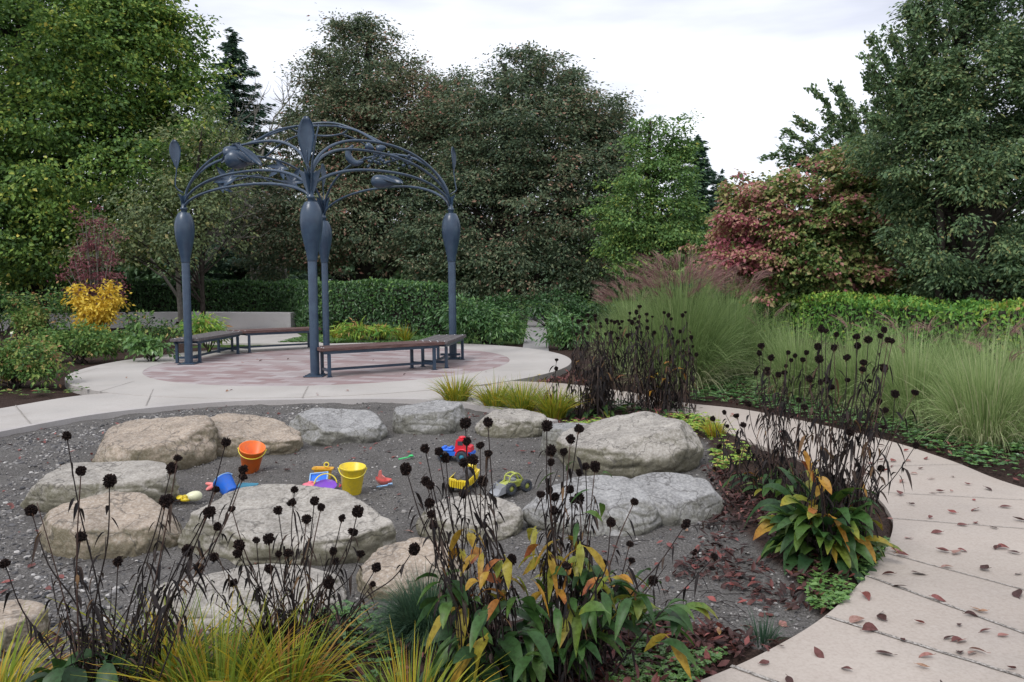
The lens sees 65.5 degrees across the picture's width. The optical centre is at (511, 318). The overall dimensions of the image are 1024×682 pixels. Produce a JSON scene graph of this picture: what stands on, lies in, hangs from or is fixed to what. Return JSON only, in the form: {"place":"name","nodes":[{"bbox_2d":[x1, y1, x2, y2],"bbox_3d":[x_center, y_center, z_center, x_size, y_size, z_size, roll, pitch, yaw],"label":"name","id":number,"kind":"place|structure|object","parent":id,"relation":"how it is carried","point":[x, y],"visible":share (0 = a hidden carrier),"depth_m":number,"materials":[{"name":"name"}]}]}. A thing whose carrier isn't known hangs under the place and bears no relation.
{"place":"outdoors","nodes":[
{"label":"outdoors","id":0,"kind":"place"},
{"bbox_2d":[65,343,570,397],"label":"plaza pavement","id":1,"kind":"structure","parent":0,"point":[526,363],"depth_m":11.76,"materials":[{"name":"concrete"}]},
{"bbox_2d":[143,348,509,385],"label":"brick pavement","id":2,"kind":"structure","parent":0,"point":[275,368],"depth_m":13.39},
{"bbox_2d":[170,330,241,362],"bbox_3d":[-5.826,0.528,15.497,0.620,0.456,2.278,-1,3,1],"label":"bench","id":3,"kind":"object","parent":2,"relation":"on","point":[199,339],"visible":0.92,"depth_m":15.12,"materials":[{"name":"brown wood"}]},
{"bbox_2d":[223,327,320,352],"bbox_3d":[-5.067,0.445,16.912,1.915,0.456,0.620,-2,3,-30],"label":"bench","id":4,"kind":"object","parent":2,"relation":"on","point":[268,331],"visible":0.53,"depth_m":16.74,"materials":[{"name":"brown wood"}]},
{"bbox_2d":[169,116,460,376],"bbox_3d":[-3.526,-1.376,14.591,4.213,4.301,3.809,2,4,38],"label":"pergola","id":5,"kind":"object","parent":2,"relation":"on","point":[316,229],"visible":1,"depth_m":14.13,"materials":[{"name":"paint"}]},
{"bbox_2d":[317,341,444,376],"bbox_3d":[-2.120,0.628,12.771,2.047,0.456,0.522,-2,3,-29],"label":"bench","id":6,"kind":"object","parent":2,"relation":"on","point":[328,350],"visible":0.94,"depth_m":12.61,"materials":[{"name":"brown wood"}]},
{"bbox_2d":[419,334,465,367],"bbox_3d":[-1.221,0.559,13.902,0.552,0.456,1.583,0,3,8],"label":"bench","id":7,"kind":"object","parent":2,"relation":"on","point":[448,340],"visible":0.9,"depth_m":13.74,"materials":[{"name":"brown wood"}]},
{"bbox_2d":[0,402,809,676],"bbox_3d":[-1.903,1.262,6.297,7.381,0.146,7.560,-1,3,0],"label":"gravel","id":8,"kind":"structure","parent":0,"point":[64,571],"depth_m":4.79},
{"bbox_2d":[0,280,1023,681],"bbox_3d":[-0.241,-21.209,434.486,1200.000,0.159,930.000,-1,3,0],"label":"ground","id":9,"kind":"structure","parent":0,"point":[390,498],"depth_m":5.74,"materials":[{"name":"gravel"}]},
{"bbox_2d":[0,599,50,657],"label":"boulder","id":10,"kind":"object","parent":9,"relation":"on","point":[10,615],"visible":0.7,"depth_m":3.40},
{"bbox_2d":[3,303,55,337],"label":"shrub","id":11,"kind":"object","parent":9,"relation":"on","point":[33,320],"visible":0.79,"depth_m":17.50,"materials":[{"name":"green plant"}]},
{"bbox_2d":[0,278,78,345],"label":"shrub","id":12,"kind":"object","parent":9,"relation":"on","point":[52,301],"visible":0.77,"depth_m":17.83,"materials":[{"name":"green plant"}]},
{"bbox_2d":[0,330,83,389],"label":"shrub","id":13,"kind":"object","parent":9,"relation":"on","point":[14,358],"visible":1,"depth_m":11.54,"materials":[{"name":"green plant"}]},
{"bbox_2d":[0,601,104,681],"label":"grass tuft","id":14,"kind":"object","parent":9,"relation":"on","point":[14,666],"visible":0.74,"depth_m":2.88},
{"bbox_2d":[23,318,127,363],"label":"shrub","id":15,"kind":"object","parent":9,"relation":"on","point":[86,341],"visible":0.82,"depth_m":15.09,"materials":[{"name":"green plant"}]},
{"bbox_2d":[47,204,132,317],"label":"japanese maple","id":16,"kind":"object","parent":9,"relation":"on","point":[94,276],"visible":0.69,"depth_m":18.44,"materials":[{"name":"red plant"}]},
{"bbox_2d":[61,278,135,347],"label":"shrub","id":17,"kind":"object","parent":9,"relation":"on","point":[101,312],"visible":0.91,"depth_m":17.12,"materials":[{"name":"yellow plant"}]},
{"bbox_2d":[20,460,179,512],"bbox_3d":[-2.894,1.206,5.639,1.052,0.311,0.526,-1,3,0],"label":"boulder","id":18,"kind":"object","parent":9,"relation":"on","point":[47,492],"visible":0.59,"depth_m":5.48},
{"bbox_2d":[39,491,182,559],"bbox_3d":[-2.350,1.240,4.704,0.823,0.342,0.494,-1,3,0],"label":"boulder","id":19,"kind":"object","parent":9,"relation":"on","point":[135,515],"visible":0.7,"depth_m":4.55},
{"bbox_2d":[0,431,247,681],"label":"coneflower","id":20,"kind":"object","parent":9,"relation":"on","point":[69,669],"visible":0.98,"depth_m":2.67,"materials":[{"name":"black plant"}]},
{"bbox_2d":[0,0,249,330],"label":"tree","id":21,"kind":"object","parent":9,"relation":"on","point":[131,46],"visible":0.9,"depth_m":23.48,"materials":[{"name":"green plant"}]},
{"bbox_2d":[0,312,295,330],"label":"seat wall","id":22,"kind":"structure","parent":9,"relation":"on","point":[261,320],"depth_m":25.23,"materials":[{"name":"concrete"}]},
{"bbox_2d":[113,308,183,355],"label":"shrub","id":23,"kind":"object","parent":9,"relation":"on","point":[162,328],"visible":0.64,"depth_m":15.77,"materials":[{"name":"green plant"}]},
{"bbox_2d":[118,321,180,361],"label":"shrub","id":24,"kind":"object","parent":9,"relation":"on","point":[137,343],"visible":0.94,"depth_m":14.75,"materials":[{"name":"green plant"}]},
{"bbox_2d":[92,415,217,469],"bbox_3d":[-3.107,1.099,6.926,1.091,0.452,0.764,-1,3,0],"label":"boulder","id":25,"kind":"object","parent":9,"relation":"on","point":[192,440],"visible":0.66,"depth_m":6.76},
{"bbox_2d":[45,583,281,681],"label":"grass tuft","id":26,"kind":"object","parent":9,"relation":"on","point":[173,651],"visible":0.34,"depth_m":2.99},
{"bbox_2d":[51,95,282,326],"bbox_3d":[-9.572,-2.928,22.366,5.265,6.924,4.694,1,3,23],"label":"tree","id":27,"kind":"object","parent":9,"relation":"on","point":[207,208],"visible":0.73,"depth_m":22.10,"materials":[{"name":"green plant"}]},
{"bbox_2d":[110,153,269,330],"bbox_3d":[-9.921,-2.247,24.213,5.151,5.192,3.909,-1,3,0],"label":"bare tree","id":28,"kind":"object","parent":9,"relation":"on","point":[178,294],"visible":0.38,"depth_m":23.75,"materials":[{"name":"brown plant"}]},
{"bbox_2d":[174,309,231,351],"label":"shrub","id":29,"kind":"object","parent":9,"relation":"on","point":[197,328],"visible":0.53,"depth_m":16.54,"materials":[{"name":"green plant"}]},
{"bbox_2d":[76,578,361,681],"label":"grass tuft","id":30,"kind":"object","parent":9,"relation":"on","point":[220,662],"visible":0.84,"depth_m":2.81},
{"bbox_2d":[213,472,237,494],"bbox_3d":[-2.089,1.227,5.830,0.165,0.136,0.152,-40,-25,-12],"label":"bucket","id":31,"kind":"object","parent":9,"relation":"on","point":[225,482],"visible":0.68,"depth_m":5.79,"materials":[{"name":"blue plastic"}]},
{"bbox_2d":[145,66,309,285],"bbox_3d":[-11.776,-5.491,32.241,8.012,10.879,6.954,-1,3,0],"label":"bare tree","id":32,"kind":"object","parent":9,"relation":"on","point":[262,149],"visible":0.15,"depth_m":32.80,"materials":[{"name":"brown plant"}]},
{"bbox_2d":[0,276,456,335],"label":"hedge","id":33,"kind":"object","parent":9,"relation":"on","point":[412,305],"visible":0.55,"depth_m":22.45,"materials":[{"name":"green plant"}]},
{"bbox_2d":[146,563,346,637],"bbox_3d":[-1.252,1.329,3.804,0.934,0.160,0.654,-1,3,0],"label":"boulder","id":34,"kind":"object","parent":9,"relation":"on","point":[219,578],"visible":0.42,"depth_m":3.74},
{"bbox_2d":[155,27,337,286],"bbox_3d":[-12.804,-6.998,37.760,9.589,13.314,8.359,-1,3,-14],"label":"conifer tree","id":35,"kind":"object","parent":9,"relation":"on","point":[233,86],"visible":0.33,"depth_m":37.22,"materials":[{"name":"green plant"}]},
{"bbox_2d":[237,440,266,473],"bbox_3d":[-2.141,1.153,6.544,0.230,0.225,0.212,6,21,-15],"label":"bucket","id":36,"kind":"object","parent":9,"relation":"on","point":[251,452],"visible":0.98,"depth_m":6.51,"materials":[{"name":"orange plastic"}]},
{"bbox_2d":[183,328,322,344],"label":"back walkway","id":37,"kind":"structure","parent":9,"relation":"on","point":[272,339],"depth_m":20.12,"materials":[{"name":"concrete"}]},
{"bbox_2d":[0,385,508,429],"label":"walkway","id":38,"kind":"structure","parent":9,"relation":"on","point":[41,411],"depth_m":9.82,"materials":[{"name":"concrete"}]},
{"bbox_2d":[210,413,302,456],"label":"boulder","id":39,"kind":"object","parent":9,"relation":"on","point":[275,436],"visible":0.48,"depth_m":7.19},
{"bbox_2d":[0,398,557,436],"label":"pit curb","id":40,"kind":"structure","parent":9,"relation":"on","point":[111,414],"depth_m":9.54,"materials":[{"name":"concrete"}]},
{"bbox_2d":[171,586,400,681],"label":"grass tuft","id":41,"kind":"object","parent":9,"relation":"on","point":[299,668],"visible":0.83,"depth_m":2.83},
{"bbox_2d":[177,484,395,565],"bbox_3d":[-1.309,1.219,4.661,1.296,0.380,0.713,-1,3,0],"label":"boulder","id":42,"kind":"object","parent":9,"relation":"on","point":[255,515],"visible":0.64,"depth_m":4.51,"materials":[{"name":"stone"}]},
{"bbox_2d":[0,613,576,681],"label":"leaf litter","id":43,"kind":"object","parent":9,"relation":"on","point":[360,669],"visible":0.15,"depth_m":3.25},
{"bbox_2d":[193,486,419,681],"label":"coneflower","id":44,"kind":"object","parent":9,"relation":"on","point":[328,581],"visible":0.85,"depth_m":3.06,"materials":[{"name":"black plant"}]},
{"bbox_2d":[288,408,387,445],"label":"boulder","id":45,"kind":"object","parent":9,"relation":"on","point":[323,426],"visible":0.84,"depth_m":7.69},
{"bbox_2d":[286,600,408,681],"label":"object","id":46,"kind":"object","parent":9,"relation":"on","point":[347,608],"visible":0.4,"depth_m":3.33,"materials":[{"name":"green plant"}]},
{"bbox_2d":[338,462,366,494],"bbox_3d":[-1.177,1.185,5.867,0.213,0.205,0.194,2,7,-12],"label":"bucket","id":47,"kind":"object","parent":9,"relation":"on","point":[352,475],"visible":0.95,"depth_m":5.81,"materials":[{"name":"yellow plastic"}]},
{"bbox_2d":[214,3,495,286],"bbox_3d":[-5.340,-5.811,30.300,12.002,11.756,7.773,-1,3,0],"label":"tree","id":48,"kind":"object","parent":9,"relation":"on","point":[370,108],"visible":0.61,"depth_m":29.30,"materials":[{"name":"green plant"}]},
{"bbox_2d":[321,315,402,342],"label":"shrub","id":49,"kind":"object","parent":9,"relation":"on","point":[343,331],"visible":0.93,"depth_m":18.95,"materials":[{"name":"green plant"}]},
{"bbox_2d":[277,334,460,343],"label":"ground cover","id":50,"kind":"object","parent":9,"relation":"on","point":[303,338],"visible":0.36,"depth_m":19.32,"materials":[{"name":"green plant"}]},
{"bbox_2d":[0,405,763,636],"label":"leaf litter","id":51,"kind":"object","parent":9,"relation":"on","point":[667,579],"visible":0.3,"depth_m":5.50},
{"bbox_2d":[297,615,510,681],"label":"grass tuft","id":52,"kind":"object","parent":9,"relation":"on","point":[426,674],"visible":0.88,"depth_m":2.72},
{"bbox_2d":[356,537,468,600],"bbox_3d":[-0.508,1.278,4.028,0.586,0.264,0.469,-1,3,0],"label":"boulder","id":53,"kind":"object","parent":9,"relation":"on","point":[390,558],"visible":0.45,"depth_m":3.95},
{"bbox_2d":[355,557,501,661],"bbox_3d":[-0.368,1.216,3.429,0.752,0.416,0.740,-1,3,0],"label":"grass tuft","id":54,"kind":"object","parent":9,"relation":"on","point":[404,615],"visible":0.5,"depth_m":3.35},
{"bbox_2d":[61,449,797,629],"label":"twigs","id":55,"kind":"object","parent":9,"relation":"on","point":[650,588],"visible":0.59,"depth_m":3.98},
{"bbox_2d":[392,399,467,434],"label":"boulder","id":56,"kind":"object","parent":9,"relation":"on","point":[436,417],"visible":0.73,"depth_m":8.01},
{"bbox_2d":[425,370,481,400],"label":"grass tuft","id":57,"kind":"object","parent":9,"relation":"on","point":[456,393],"visible":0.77,"depth_m":9.68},
{"bbox_2d":[437,436,475,461],"bbox_3d":[-0.477,1.127,6.925,0.309,0.217,0.175,0,3,13],"label":"toy truck","id":58,"kind":"object","parent":9,"relation":"on","point":[458,450],"visible":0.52,"depth_m":6.86,"materials":[{"name":"red plastic"}]},
{"bbox_2d":[449,464,479,493],"bbox_3d":[-0.359,1.208,6.032,0.162,0.175,0.301,7,11,17],"label":"toy dumper","id":59,"kind":"object","parent":9,"relation":"on","point":[457,478],"visible":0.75,"depth_m":5.94,"materials":[{"name":"yellow plastic"}]},
{"bbox_2d":[415,495,523,543],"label":"boulder","id":60,"kind":"object","parent":9,"relation":"on","point":[512,515],"visible":0.49,"depth_m":4.81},
{"bbox_2d":[425,293,534,345],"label":"shrub","id":61,"kind":"object","parent":9,"relation":"on","point":[488,325],"visible":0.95,"depth_m":18.04,"materials":[{"name":"green plant"}]},
{"bbox_2d":[400,416,571,681],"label":"coneflower","id":62,"kind":"object","parent":9,"relation":"on","point":[460,610],"visible":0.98,"depth_m":2.83,"materials":[{"name":"green plant"}]},
{"bbox_2d":[462,376,531,407],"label":"grass tuft","id":63,"kind":"object","parent":9,"relation":"on","point":[485,399],"visible":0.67,"depth_m":9.22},
{"bbox_2d":[489,471,531,496],"bbox_3d":[-0.018,1.215,5.892,0.316,0.148,0.152,-3,4,-37],"label":"toy buggy","id":64,"kind":"object","parent":9,"relation":"on","point":[510,485],"visible":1,"depth_m":5.87,"materials":[{"name":"plastic"}]},
{"bbox_2d":[475,408,546,437],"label":"boulder","id":65,"kind":"object","parent":9,"relation":"on","point":[515,423],"visible":0.78,"depth_m":7.76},
{"bbox_2d":[488,374,547,410],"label":"grass tuft","id":66,"kind":"object","parent":9,"relation":"on","point":[515,400],"visible":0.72,"depth_m":8.94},
{"bbox_2d":[379,40,656,319],"bbox_3d":[0.342,-4.922,28.791,10.462,10.008,7.983,-1,3,0],"label":"tree","id":67,"kind":"object","parent":9,"relation":"on","point":[523,161],"visible":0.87,"depth_m":27.58,"materials":[{"name":"green plant"}]},
{"bbox_2d":[523,307,548,350],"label":"garden walkway","id":68,"kind":"structure","parent":9,"relation":"on","point":[528,343],"depth_m":20.20,"materials":[{"name":"grey concrete"}]},
{"bbox_2d":[51,208,1023,300],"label":"distant woods","id":69,"kind":"object","parent":9,"relation":"on","point":[132,272],"visible":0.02,"depth_m":49.26,"materials":[{"name":"green plant"}]},
{"bbox_2d":[477,283,619,327],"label":"shrub","id":70,"kind":"object","parent":9,"relation":"on","point":[575,306],"visible":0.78,"depth_m":23.86,"materials":[{"name":"green plant"}]},
{"bbox_2d":[521,377,585,419],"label":"grass tuft","id":71,"kind":"object","parent":9,"relation":"on","point":[553,408],"visible":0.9,"depth_m":8.63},
{"bbox_2d":[540,422,585,457],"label":"boulder","id":72,"kind":"object","parent":9,"relation":"on","point":[556,431],"visible":0.35,"depth_m":7.04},
{"bbox_2d":[526,306,604,349],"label":"shrub","id":73,"kind":"object","parent":9,"relation":"on","point":[564,337],"visible":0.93,"depth_m":16.70,"materials":[{"name":"green plant"}]},
{"bbox_2d":[522,475,661,535],"bbox_3d":[0.500,1.196,5.079,0.887,0.313,0.666,-1,3,0],"label":"boulder","id":74,"kind":"object","parent":9,"relation":"on","point":[614,494],"visible":0.62,"depth_m":4.88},
{"bbox_2d":[543,313,642,419],"bbox_3d":[1.040,0.581,8.991,1.441,1.302,1.067,-3,4,-35],"label":"coneflower","id":75,"kind":"object","parent":9,"relation":"on","point":[597,398],"visible":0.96,"depth_m":8.84,"materials":[{"name":"black plant"}]},
{"bbox_2d":[503,420,718,681],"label":"coneflower","id":76,"kind":"object","parent":9,"relation":"on","point":[577,631],"visible":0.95,"depth_m":2.93,"materials":[{"name":"green plant"}]},
{"bbox_2d":[570,265,664,374],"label":"ornamental grass","id":77,"kind":"object","parent":9,"relation":"on","point":[609,293],"depth_m":12.35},
{"bbox_2d":[555,411,703,477],"bbox_3d":[0.974,1.064,6.654,1.226,0.460,0.920,-1,3,0],"label":"boulder","id":78,"kind":"object","parent":9,"relation":"on","point":[633,445],"visible":0.84,"depth_m":6.36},
{"bbox_2d":[573,110,725,319],"bbox_3d":[4.507,-3.112,24.839,4.372,6.712,4.183,-3,4,-43],"label":"tree","id":79,"kind":"object","parent":9,"relation":"on","point":[646,231],"visible":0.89,"depth_m":24.50,"materials":[{"name":"green plant"}]},
{"bbox_2d":[613,305,701,415],"bbox_3d":[1.641,0.537,8.933,1.129,1.389,1.042,-1,3,0],"label":"coneflower","id":80,"kind":"object","parent":9,"relation":"on","point":[666,401],"visible":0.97,"depth_m":8.88,"materials":[{"name":"black plant"}]},
{"bbox_2d":[563,412,754,468],"bbox_3d":[1.305,1.082,7.262,1.608,0.090,2.355,-1,3,0],"label":"ground cover","id":81,"kind":"object","parent":9,"relation":"on","point":[698,423],"visible":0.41,"depth_m":7.56,"materials":[{"name":"green plant"}]},
{"bbox_2d":[603,634,730,681],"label":"ground cover","id":82,"kind":"object","parent":9,"relation":"on","point":[698,672],"visible":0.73,"depth_m":3.06,"materials":[{"name":"green plant"}]},
{"bbox_2d":[557,611,778,681],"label":"leaf litter","id":83,"kind":"object","parent":9,"relation":"on","point":[703,631],"visible":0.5,"depth_m":3.20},
{"bbox_2d":[632,472,724,525],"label":"boulder","id":84,"kind":"object","parent":9,"relation":"on","point":[677,499],"visible":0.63,"depth_m":5.11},
{"bbox_2d":[586,230,782,396],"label":"ornamental grass","id":85,"kind":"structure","parent":9,"relation":"on","point":[708,344],"depth_m":10.52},
{"bbox_2d":[642,134,743,303],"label":"conifer tree","id":86,"kind":"object","parent":9,"relation":"on","point":[711,175],"visible":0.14,"depth_m":35.36,"materials":[{"name":"green plant"}]},
{"bbox_2d":[697,412,736,437],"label":"grass tuft","id":87,"kind":"object","parent":9,"relation":"on","point":[707,430],"visible":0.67,"depth_m":7.43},
{"bbox_2d":[685,251,792,381],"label":"ornamental grass","id":88,"kind":"object","parent":9,"relation":"on","point":[743,324],"depth_m":11.49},
{"bbox_2d":[681,477,799,531],"bbox_3d":[1.392,1.183,4.929,0.801,0.354,0.274,-1,3,-7],"label":"coneflower","id":89,"kind":"object","parent":9,"relation":"on","point":[719,524],"visible":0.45,"depth_m":4.86,"materials":[{"name":"black plant"}]},
{"bbox_2d":[492,381,1023,681],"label":"footpath","id":90,"kind":"structure","parent":9,"relation":"on","point":[839,644],"depth_m":3.81,"materials":[{"name":"concrete"}]},
{"bbox_2d":[826,615,1023,677],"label":"pavement joint","id":91,"kind":"object","parent":90,"relation":"on","point":[968,659],"visible":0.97,"depth_m":3.18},
{"bbox_2d":[867,575,1023,632],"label":"pavement joint","id":92,"kind":"object","parent":90,"relation":"on","point":[947,604],"visible":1,"depth_m":3.62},
{"bbox_2d":[710,343,814,498],"bbox_3d":[1.832,0.776,5.488,0.928,1.265,0.771,-2,3,-23],"label":"coneflower","id":93,"kind":"object","parent":9,"relation":"on","point":[771,474],"visible":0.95,"depth_m":5.41,"materials":[{"name":"black plant"}]},
{"bbox_2d":[671,463,854,613],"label":"leaf litter","id":94,"kind":"object","parent":9,"relation":"on","point":[732,571],"visible":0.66,"depth_m":4.21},
{"bbox_2d":[739,601,792,647],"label":"grass tuft","id":95,"kind":"object","parent":9,"relation":"on","point":[763,634],"visible":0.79,"depth_m":3.35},
{"bbox_2d":[732,293,824,382],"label":"ornamental grass","id":96,"kind":"object","parent":9,"relation":"on","point":[765,339],"depth_m":11.47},
{"bbox_2d":[729,302,852,400],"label":"ornamental grass","id":97,"kind":"object","parent":9,"relation":"on","point":[781,360],"depth_m":9.52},
{"bbox_2d":[673,137,948,309],"bbox_3d":[7.566,-2.010,19.774,7.331,4.974,3.808,-1,3,0],"label":"tree","id":98,"kind":"object","parent":9,"relation":"on","point":[823,242],"visible":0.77,"depth_m":19.04,"materials":[{"name":"green plant"}]},
{"bbox_2d":[759,78,899,180],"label":"tree","id":99,"kind":"object","parent":9,"relation":"on","point":[837,121],"visible":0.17,"depth_m":21.63,"materials":[{"name":"green plant"}]},
{"bbox_2d":[744,325,919,583],"bbox_3d":[1.803,0.724,4.188,1.024,1.412,0.810,-1,3,0],"label":"coneflower","id":100,"kind":"object","parent":9,"relation":"on","point":[837,530],"visible":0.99,"depth_m":4.13,"materials":[{"name":"green plant"}]},
{"bbox_2d":[785,296,901,412],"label":"ornamental grass","id":101,"kind":"object","parent":9,"relation":"on","point":[841,367],"depth_m":8.73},
{"bbox_2d":[797,536,890,608],"bbox_3d":[1.662,1.263,4.114,0.386,0.046,1.216,2,4,37],"label":"ground cover","id":102,"kind":"object","parent":9,"relation":"on","point":[832,596],"visible":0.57,"depth_m":3.80,"materials":[{"name":"green plant"}]},
{"bbox_2d":[690,370,1023,478],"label":"ground cover","id":103,"kind":"object","parent":9,"relation":"on","point":[1014,446],"visible":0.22,"depth_m":7.61,"materials":[{"name":"green plant"}]},
{"bbox_2d":[699,379,1023,482],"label":"leaf litter","id":104,"kind":"object","parent":9,"relation":"on","point":[992,464],"visible":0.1,"depth_m":7.21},
{"bbox_2d":[738,290,1023,358],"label":"hedge","id":105,"kind":"object","parent":9,"relation":"on","point":[846,307],"visible":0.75,"depth_m":15.67,"materials":[{"name":"green plant"}]},
{"bbox_2d":[843,306,936,366],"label":"ornamental grass","id":106,"kind":"object","parent":9,"relation":"on","point":[895,334],"depth_m":10.87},
{"bbox_2d":[831,304,974,430],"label":"ornamental grass","id":107,"kind":"object","parent":9,"relation":"on","point":[909,367],"depth_m":7.89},
{"bbox_2d":[850,0,977,303],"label":"tree","id":108,"kind":"object","parent":9,"relation":"on","point":[875,83],"visible":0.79,"depth_m":16.33,"materials":[{"name":"green plant"}]},
{"bbox_2d":[818,0,1023,309],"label":"tree","id":109,"kind":"object","parent":9,"relation":"on","point":[980,152],"visible":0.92,"depth_m":16.28,"materials":[{"name":"green plant"}]},
{"bbox_2d":[888,308,1023,458],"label":"ornamental grass","id":110,"kind":"object","parent":9,"relation":"on","point":[988,406],"depth_m":6.87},
{"bbox_2d":[907,305,1015,382],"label":"ornamental grass","id":111,"kind":"object","parent":9,"relation":"on","point":[960,350],"depth_m":9.86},
{"bbox_2d":[973,298,1023,388],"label":"ornamental grass","id":112,"kind":"object","parent":9,"relation":"on","point":[1021,340],"depth_m":8.62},
{"bbox_2d":[0,0,1023,279],"label":"sky","id":113,"kind":"structure","parent":0,"point":[746,66],"materials":[{"name":"white"}]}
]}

